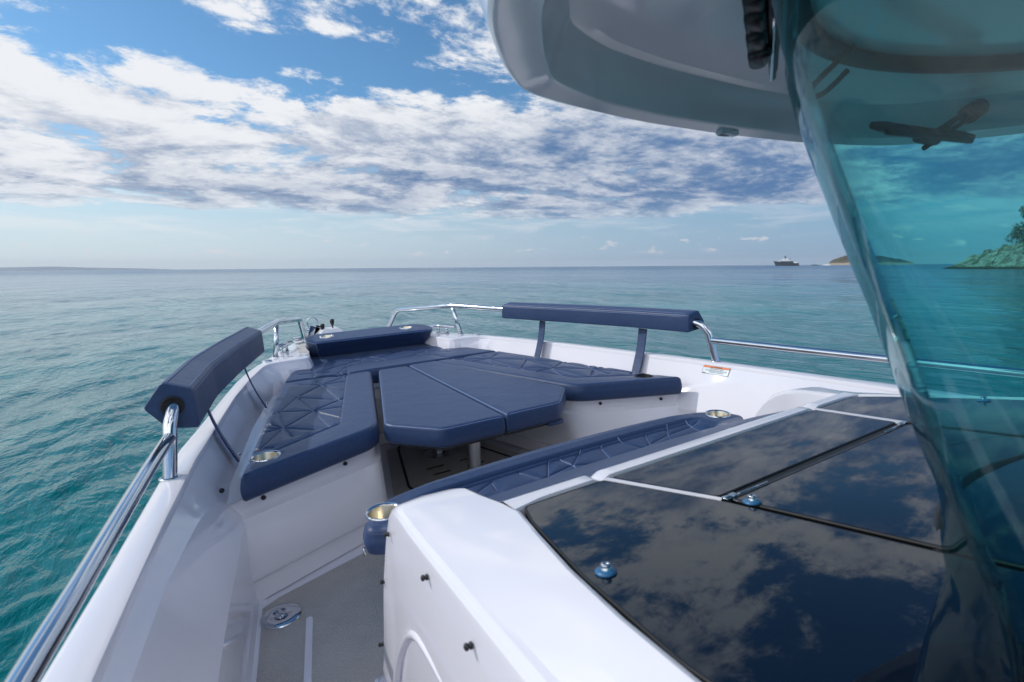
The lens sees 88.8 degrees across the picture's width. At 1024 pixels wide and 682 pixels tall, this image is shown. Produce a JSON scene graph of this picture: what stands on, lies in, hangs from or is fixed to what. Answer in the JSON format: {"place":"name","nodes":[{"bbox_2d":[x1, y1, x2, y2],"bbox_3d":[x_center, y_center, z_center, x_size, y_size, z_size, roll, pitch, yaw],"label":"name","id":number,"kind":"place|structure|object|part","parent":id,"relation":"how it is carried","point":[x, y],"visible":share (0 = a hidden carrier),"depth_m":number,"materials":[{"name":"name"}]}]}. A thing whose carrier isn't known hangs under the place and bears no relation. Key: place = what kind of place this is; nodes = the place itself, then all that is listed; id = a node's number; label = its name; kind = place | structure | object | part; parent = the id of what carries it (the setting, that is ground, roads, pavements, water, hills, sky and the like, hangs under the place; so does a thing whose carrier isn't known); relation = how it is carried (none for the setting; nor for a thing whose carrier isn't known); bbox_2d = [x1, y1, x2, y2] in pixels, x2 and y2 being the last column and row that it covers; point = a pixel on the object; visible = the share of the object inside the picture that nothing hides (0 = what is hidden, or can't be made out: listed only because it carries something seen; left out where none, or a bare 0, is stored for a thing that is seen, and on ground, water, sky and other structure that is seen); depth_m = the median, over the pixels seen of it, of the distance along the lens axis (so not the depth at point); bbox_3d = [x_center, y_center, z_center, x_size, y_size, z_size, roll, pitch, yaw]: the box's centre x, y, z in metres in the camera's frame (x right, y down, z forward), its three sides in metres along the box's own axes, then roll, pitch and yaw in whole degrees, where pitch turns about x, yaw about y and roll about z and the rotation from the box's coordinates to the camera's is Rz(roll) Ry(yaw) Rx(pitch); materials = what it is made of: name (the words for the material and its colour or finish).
{"place":"outdoors","nodes":[
{"label":"outdoors","id":0,"kind":"place"},
{"bbox_2d":[0,267,175,270],"bbox_3d":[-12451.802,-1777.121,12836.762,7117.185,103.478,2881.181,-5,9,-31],"label":"distant coast","id":1,"kind":"structure","parent":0,"point":[37,268],"depth_m":13406.24,"materials":[{"name":"grey"}]},
{"bbox_2d":[0,264,1023,681],"bbox_3d":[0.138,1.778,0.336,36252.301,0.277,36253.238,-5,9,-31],"label":"water","id":2,"kind":"structure","parent":0,"point":[90,360],"depth_m":15.13,"materials":[{"name":"teal liquid"}]},
{"bbox_2d":[3,0,1023,681],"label":"motor boat","id":3,"kind":"object","parent":2,"relation":"on","point":[825,528],"visible":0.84,"depth_m":1.04,"materials":[{"name":"white plastic"}]},
{"bbox_2d":[144,327,267,461],"bbox_3d":[-1.372,0.234,2.514,0.228,0.443,1.650,-3,8,-18],"label":"backrest","id":4,"kind":"object","parent":3,"relation":"attached to","point":[195,385],"visible":0.91,"depth_m":2.10,"materials":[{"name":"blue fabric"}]},
{"bbox_2d":[240,371,379,501],"bbox_3d":[-0.972,0.395,2.742,0.566,0.139,1.670,-3,8,-18],"label":"seat cushion","id":5,"kind":"object","parent":3,"relation":"on","point":[312,426],"visible":1,"depth_m":2.36,"materials":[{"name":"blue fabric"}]},
{"bbox_2d":[285,343,495,382],"bbox_3d":[-1.034,0.166,4.151,1.582,0.107,0.957,-8,11,-31],"label":"bow sunpad","id":6,"kind":"object","parent":3,"relation":"on","point":[373,362],"visible":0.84,"depth_m":3.97,"materials":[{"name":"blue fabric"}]},
{"bbox_2d":[304,324,433,356],"bbox_3d":[-1.184,-0.005,4.420,1.069,0.176,0.344,-8,11,-31],"label":"bow bolster","id":7,"kind":"object","parent":6,"relation":"on","point":[340,343],"visible":1,"depth_m":4.31,"materials":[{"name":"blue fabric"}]},
{"bbox_2d":[379,361,565,469],"bbox_3d":[-0.394,0.499,3.139,1.042,0.487,1.470,-8,11,-31],"label":"table","id":8,"kind":"object","parent":3,"relation":"on","point":[437,408],"visible":0.97,"depth_m":2.69,"materials":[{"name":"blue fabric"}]},
{"bbox_2d":[438,351,681,400],"bbox_3d":[0.211,0.230,3.451,0.566,0.139,1.671,-8,11,-44],"label":"seat cushion","id":9,"kind":"object","parent":3,"relation":"on","point":[579,382],"visible":0.95,"depth_m":3.18,"materials":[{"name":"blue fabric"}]},
{"bbox_2d":[363,410,782,556],"bbox_3d":[0.377,0.417,1.857,1.755,0.312,0.727,-8,11,-31],"label":"lounge cushion","id":10,"kind":"object","parent":3,"relation":"on","point":[525,473],"visible":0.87,"depth_m":1.91,"materials":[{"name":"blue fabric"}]},
{"bbox_2d":[502,302,703,372],"bbox_3d":[0.542,-0.033,3.688,1.609,0.449,0.202,8,11,44],"label":"backrest","id":11,"kind":"object","parent":3,"relation":"attached to","point":[678,320],"visible":0.93,"depth_m":3.50,"materials":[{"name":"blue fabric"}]},
{"bbox_3d":[0.316,0.322,1.128,0.015,0.051,0.280,-8,11,-44],"label":"window frame","id":12,"kind":"part","parent":3,"relation":"part of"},
{"bbox_3d":[0.665,0.272,1.343,0.861,0.042,0.252,-8,11,-31],"label":"deck window","id":13,"kind":"part","parent":3,"relation":"part of","materials":[{"name":"black glass"}]},
{"bbox_3d":[0.518,0.325,0.529,0.552,0.213,1.495,-8,11,-31],"label":"deck window","id":14,"kind":"part","parent":3,"relation":"part of","materials":[{"name":"black glass"}]},
{"bbox_3d":[1.020,0.223,1.550,0.015,0.047,0.281,-3,8,-18],"label":"window frame","id":15,"kind":"part","parent":3,"relation":"part of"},
{"bbox_3d":[1.056,0.257,0.689,0.736,0.174,1.213,-8,11,-31],"label":"deck window","id":16,"kind":"part","parent":3,"relation":"part of","materials":[{"name":"black glass"}]},
{"bbox_3d":[1.451,0.194,1.088,0.552,0.213,1.495,-8,11,-31],"label":"deck window","id":17,"kind":"part","parent":3,"relation":"part of","materials":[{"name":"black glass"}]},
{"bbox_2d":[774,256,798,265],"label":"motor yacht","id":18,"kind":"object","parent":2,"relation":"on","point":[785,262],"visible":0.88,"depth_m":1006.95,"materials":[{"name":"grey"}]},
{"bbox_2d":[0,0,1023,268],"label":"sky","id":19,"kind":"structure","parent":0,"point":[149,134],"materials":[{"name":"blue"}]},
{"bbox_2d":[829,255,912,264],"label":"island hill","id":20,"kind":"structure","parent":0,"point":[881,260],"depth_m":2171.90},
{"bbox_2d":[942,243,1023,268],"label":"rocky shore","id":21,"kind":"structure","parent":0,"point":[1005,256],"depth_m":179.84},
{"bbox_2d":[1004,206,1023,243],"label":"pine tree","id":22,"kind":"object","parent":21,"relation":"on","point":[1016,232],"visible":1,"depth_m":169.48,"materials":[{"name":"green plant"}]}
]}

